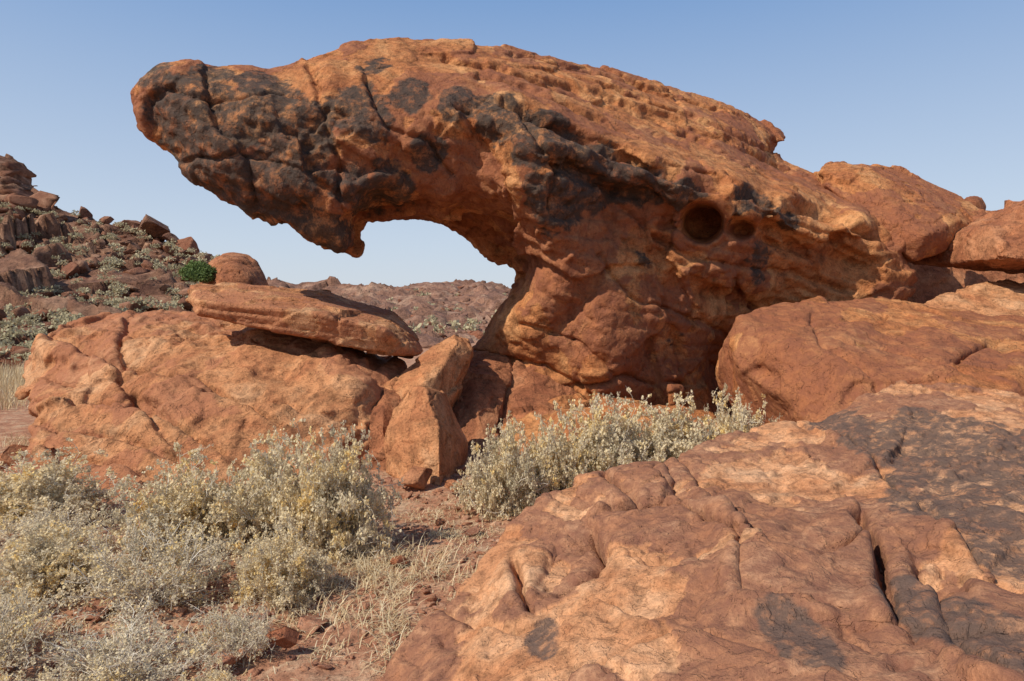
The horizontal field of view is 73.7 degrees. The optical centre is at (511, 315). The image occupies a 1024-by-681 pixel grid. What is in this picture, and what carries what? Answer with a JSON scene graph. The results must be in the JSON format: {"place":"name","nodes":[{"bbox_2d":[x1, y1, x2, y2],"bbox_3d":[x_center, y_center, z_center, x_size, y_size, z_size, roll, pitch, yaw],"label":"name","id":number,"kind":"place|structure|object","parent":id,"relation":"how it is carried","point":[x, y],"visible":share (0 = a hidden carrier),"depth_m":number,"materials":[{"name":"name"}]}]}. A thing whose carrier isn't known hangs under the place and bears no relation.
{"place":"outdoors","nodes":[
{"label":"outdoors","id":0,"kind":"place"},
{"bbox_2d":[0,358,29,410],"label":"straw grass","id":1,"kind":"structure","parent":0,"point":[12,380],"depth_m":14.11,"materials":[{"name":"beige plant"}]},
{"bbox_2d":[0,430,120,500],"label":"dry grass","id":2,"kind":"structure","parent":0,"point":[18,442],"depth_m":8.59,"materials":[{"name":"plant"}]},
{"bbox_2d":[0,154,286,370],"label":"rocky hill","id":3,"kind":"structure","parent":0,"point":[21,270],"depth_m":32.24,"materials":[{"name":"brown stone"}]},
{"bbox_2d":[0,202,219,362],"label":"hillside shrubs","id":4,"kind":"object","parent":3,"relation":"on","point":[64,319],"visible":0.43,"depth_m":29.77,"materials":[{"name":"green plant"}]},
{"bbox_2d":[51,193,213,260],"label":"ridge boulders","id":5,"kind":"object","parent":3,"relation":"on","point":[153,227],"visible":0.52,"depth_m":40.35,"materials":[{"name":"brown stone"}]},
{"bbox_2d":[0,162,268,369],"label":"hill boulders","id":6,"kind":"object","parent":3,"relation":"on","point":[36,199],"visible":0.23,"depth_m":35.67,"materials":[{"name":"brown stone"}]},
{"bbox_2d":[178,259,216,282],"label":"green bush","id":7,"kind":"object","parent":3,"relation":"on","point":[197,271],"visible":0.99,"depth_m":12.77,"materials":[{"name":"green plant"}]},
{"bbox_2d":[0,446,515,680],"bbox_3d":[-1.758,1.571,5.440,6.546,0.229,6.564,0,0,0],"label":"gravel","id":8,"kind":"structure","parent":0,"point":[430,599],"depth_m":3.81,"materials":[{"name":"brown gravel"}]},
{"bbox_2d":[0,339,751,680],"bbox_3d":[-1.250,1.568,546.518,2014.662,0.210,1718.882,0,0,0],"label":"ground","id":9,"kind":"structure","parent":0,"point":[20,419],"depth_m":3.82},
{"bbox_2d":[0,464,28,496],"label":"desert shrub","id":10,"kind":"object","parent":9,"relation":"on","point":[6,470],"visible":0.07,"depth_m":5.81,"materials":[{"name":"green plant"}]},
{"bbox_2d":[0,663,90,680],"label":"desert shrub","id":11,"kind":"object","parent":9,"relation":"on","point":[4,677],"visible":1,"depth_m":2.69,"materials":[{"name":"beige plant"}]},
{"bbox_2d":[0,571,101,678],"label":"desert shrub","id":12,"kind":"object","parent":9,"relation":"on","point":[23,626],"visible":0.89,"depth_m":3.16,"materials":[{"name":"beige plant"}]},
{"bbox_2d":[0,514,122,623],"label":"desert shrub","id":13,"kind":"object","parent":9,"relation":"on","point":[39,566],"visible":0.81,"depth_m":3.88,"materials":[{"name":"beige plant"}]},
{"bbox_2d":[0,500,134,574],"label":"desert shrub","id":14,"kind":"object","parent":9,"relation":"on","point":[75,529],"visible":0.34,"depth_m":4.61,"materials":[{"name":"beige plant"}]},
{"bbox_2d":[0,437,151,537],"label":"desert shrub","id":15,"kind":"object","parent":9,"relation":"on","point":[39,489],"visible":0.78,"depth_m":5.24,"materials":[{"name":"beige plant"}]},
{"bbox_2d":[3,593,240,680],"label":"desert shrub","id":16,"kind":"object","parent":9,"relation":"on","point":[104,670],"visible":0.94,"depth_m":3.02,"materials":[{"name":"beige plant"}]},
{"bbox_2d":[44,513,234,633],"bbox_3d":[-2.058,1.467,3.854,0.946,0.714,1.079,0,0,-29],"label":"desert shrub","id":17,"kind":"object","parent":9,"relation":"on","point":[139,585],"visible":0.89,"depth_m":3.80,"materials":[{"name":"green plant"}]},
{"bbox_2d":[89,442,260,566],"bbox_3d":[-2.299,1.344,4.705,1.014,0.909,1.085,0,0,17],"label":"desert shrub","id":18,"kind":"object","parent":9,"relation":"on","point":[168,505],"visible":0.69,"depth_m":4.59,"materials":[{"name":"green plant"}]},
{"bbox_2d":[15,309,406,500],"bbox_3d":[-4.027,1.082,8.575,5.307,2.356,5.186,0,0,0],"label":"sandstone outcrop","id":19,"kind":"object","parent":9,"relation":"on","point":[132,393],"visible":0.78,"depth_m":7.57,"materials":[{"name":"brown stone"}]},
{"bbox_2d":[186,282,422,358],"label":"sandstone slab","id":20,"kind":"structure","parent":19,"relation":"on","point":[325,316],"depth_m":8.24,"materials":[{"name":"red-orange sandstone"}]},
{"bbox_2d":[181,648,251,680],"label":"desert shrub","id":21,"kind":"object","parent":9,"relation":"on","point":[215,674],"visible":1,"depth_m":2.77,"materials":[{"name":"beige plant"}]},
{"bbox_2d":[171,592,290,673],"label":"desert shrub","id":22,"kind":"object","parent":9,"relation":"on","point":[236,632],"visible":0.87,"depth_m":3.27,"materials":[{"name":"beige plant"}]},
{"bbox_2d":[199,252,268,285],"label":"round boulder","id":23,"kind":"object","parent":9,"relation":"on","point":[233,267],"visible":0.22,"depth_m":13.00,"materials":[{"name":"red stone"}]},
{"bbox_2d":[0,442,509,678],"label":"loose stones","id":24,"kind":"object","parent":9,"relation":"on","point":[305,623],"visible":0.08,"depth_m":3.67,"materials":[{"name":"brown stone"}]},
{"bbox_2d":[6,489,514,680],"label":"dry grass","id":25,"kind":"structure","parent":9,"relation":"on","point":[434,533],"depth_m":3.88,"materials":[{"name":"plant"}]},
{"bbox_2d":[193,425,346,562],"bbox_3d":[-1.721,1.364,5.001,1.123,1.037,1.164,0,0,-17],"label":"desert shrub","id":26,"kind":"object","parent":9,"relation":"on","point":[258,491],"visible":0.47,"depth_m":4.76,"materials":[{"name":"beige plant"}]},
{"bbox_2d":[219,512,339,614],"bbox_3d":[-1.377,1.449,3.945,0.664,0.600,0.620,0,0,8],"label":"desert shrub","id":27,"kind":"object","parent":9,"relation":"on","point":[273,560],"visible":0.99,"depth_m":3.88,"materials":[{"name":"beige plant"}]},
{"bbox_2d":[256,418,402,572],"bbox_3d":[-1.267,1.353,4.828,1.030,1.252,1.116,0,0,-7],"label":"desert shrub","id":28,"kind":"object","parent":9,"relation":"on","point":[331,496],"visible":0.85,"depth_m":4.60,"materials":[{"name":"green plant"}]},
{"bbox_2d":[251,507,479,677],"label":"dry grass","id":29,"kind":"structure","parent":9,"relation":"on","point":[363,569],"depth_m":4.07,"materials":[{"name":"plant"}]},
{"bbox_2d":[361,388,401,470],"bbox_3d":[-1.430,1.289,7.716,0.551,0.913,1.407,0,0,0],"label":"broken rock","id":30,"kind":"object","parent":9,"relation":"on","point":[389,401],"visible":0.36,"depth_m":7.42,"materials":[{"name":"red stone"}]},
{"bbox_2d":[384,386,467,485],"bbox_3d":[-0.910,1.267,7.085,0.850,1.038,1.144,0,0,0],"label":"broken rock","id":31,"kind":"object","parent":9,"relation":"on","point":[424,430],"visible":0.89,"depth_m":6.90,"materials":[{"name":"red-orange sandstone"}]},
{"bbox_2d":[383,335,472,408],"bbox_3d":[-1.006,0.766,8.436,1.425,1.048,1.052,0,0,-30],"label":"broken rock","id":32,"kind":"object","parent":31,"relation":"on","point":[443,365],"visible":0.71,"depth_m":8.16,"materials":[{"name":"red-orange sandstone"}]},
{"bbox_2d":[452,349,512,449],"bbox_3d":[-0.432,1.105,8.921,0.866,1.297,2.416,0,0,10],"label":"broken rock","id":33,"kind":"object","parent":9,"relation":"on","point":[479,403],"visible":0.56,"depth_m":8.55,"materials":[{"name":"red stone"}]},
{"bbox_2d":[450,417,552,521],"bbox_3d":[-0.083,1.377,5.752,0.875,1.088,0.907,0,0,-9],"label":"desert shrub","id":34,"kind":"object","parent":9,"relation":"on","point":[507,473],"visible":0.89,"depth_m":5.60,"materials":[{"name":"beige plant"}]},
{"bbox_2d":[130,37,917,421],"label":"natural rock arch","id":35,"kind":"structure","parent":9,"relation":"on","point":[642,235],"depth_m":8.92,"materials":[{"name":"stone"}]},
{"bbox_2d":[814,161,979,261],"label":"sandstone block","id":36,"kind":"structure","parent":35,"relation":"on","point":[918,218],"depth_m":10.78,"materials":[{"name":"brown stone"}]},
{"bbox_2d":[965,196,985,209],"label":"sandstone boulder","id":37,"kind":"object","parent":36,"relation":"on","point":[977,202],"visible":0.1,"depth_m":12.86,"materials":[{"name":"brown stone"}]},
{"bbox_2d":[499,360,578,425],"bbox_3d":[0.520,1.100,8.964,1.367,1.249,2.479,0,0,0],"label":"broken rock","id":38,"kind":"object","parent":9,"relation":"on","point":[528,391],"visible":0.2,"depth_m":8.77,"materials":[{"name":"red stone"}]},
{"bbox_2d":[497,400,595,507],"bbox_3d":[0.325,1.309,5.985,0.919,1.109,0.859,0,0,-4],"label":"desert shrub","id":39,"kind":"object","parent":9,"relation":"on","point":[554,457],"visible":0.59,"depth_m":5.89,"materials":[{"name":"beige plant"}]},
{"bbox_2d":[546,407,602,452],"bbox_3d":[0.760,1.365,7.860,0.737,0.499,1.081,0,0,0],"label":"broken rock","id":40,"kind":"object","parent":9,"relation":"on","point":[554,416],"visible":0.16,"depth_m":7.92,"materials":[{"name":"stone"}]},
{"bbox_2d":[500,392,720,463],"bbox_3d":[1.270,1.553,8.212,2.822,1.117,2.232,0,0,0],"label":"broken rock","id":41,"kind":"object","parent":9,"relation":"on","point":[530,422],"visible":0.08,"depth_m":8.45,"materials":[{"name":"stone"}]},
{"bbox_2d":[557,387,667,488],"bbox_3d":[0.991,1.316,6.294,1.317,1.270,1.215,0,0,-6],"label":"desert shrub","id":42,"kind":"object","parent":9,"relation":"on","point":[610,450],"visible":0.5,"depth_m":6.10,"materials":[{"name":"beige plant"}]},
{"bbox_2d":[613,389,727,462],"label":"desert shrub","id":43,"kind":"object","parent":9,"relation":"on","point":[675,441],"visible":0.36,"depth_m":6.47,"materials":[{"name":"beige plant"}]},
{"bbox_2d":[381,380,1023,680],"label":"foreground boulder","id":44,"kind":"object","parent":9,"relation":"on","point":[878,536],"visible":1,"depth_m":2.87,"materials":[{"name":"stone"}]},
{"bbox_2d":[683,384,782,443],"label":"desert shrub","id":45,"kind":"object","parent":9,"relation":"on","point":[741,423],"visible":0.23,"depth_m":6.74,"materials":[{"name":"beige plant"}]},
{"bbox_2d":[715,296,1023,426],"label":"sandstone boulder","id":46,"kind":"object","parent":9,"relation":"on","point":[818,359],"visible":0.61,"depth_m":7.25,"materials":[{"name":"brown stone"}]},
{"bbox_2d":[907,262,1023,303],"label":"shaded rock","id":47,"kind":"object","parent":9,"relation":"on","point":[932,282],"visible":0.06,"depth_m":14.39,"materials":[{"name":"red stone"}]},
{"bbox_2d":[909,200,1023,273],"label":"sandstone boulder","id":48,"kind":"object","parent":47,"relation":"on","point":[985,240],"visible":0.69,"depth_m":9.89,"materials":[{"name":"brown stone"}]},
{"bbox_2d":[924,279,1023,316],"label":"layered sandstone ledge","id":49,"kind":"object","parent":9,"relation":"on","point":[1000,297],"visible":0.32,"depth_m":9.47,"materials":[{"name":"brown stone"}]},
{"bbox_2d":[267,276,510,347],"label":"distant hill","id":50,"kind":"structure","parent":0,"point":[490,297],"depth_m":117.30,"materials":[{"name":"brown stone"}]},
{"bbox_2d":[301,285,507,338],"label":"valley boulders","id":51,"kind":"object","parent":50,"relation":"on","point":[478,334],"visible":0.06,"depth_m":84.69,"materials":[{"name":"brown stone"}]},
{"bbox_2d":[386,284,506,333],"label":"valley shrubs","id":52,"kind":"object","parent":50,"relation":"on","point":[455,324],"visible":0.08,"depth_m":59.33,"materials":[{"name":"green plant"}]},
{"bbox_2d":[0,0,1023,287],"label":"sky","id":53,"kind":"structure","parent":0,"point":[931,89],"materials":[{"name":"blue"}]}
]}

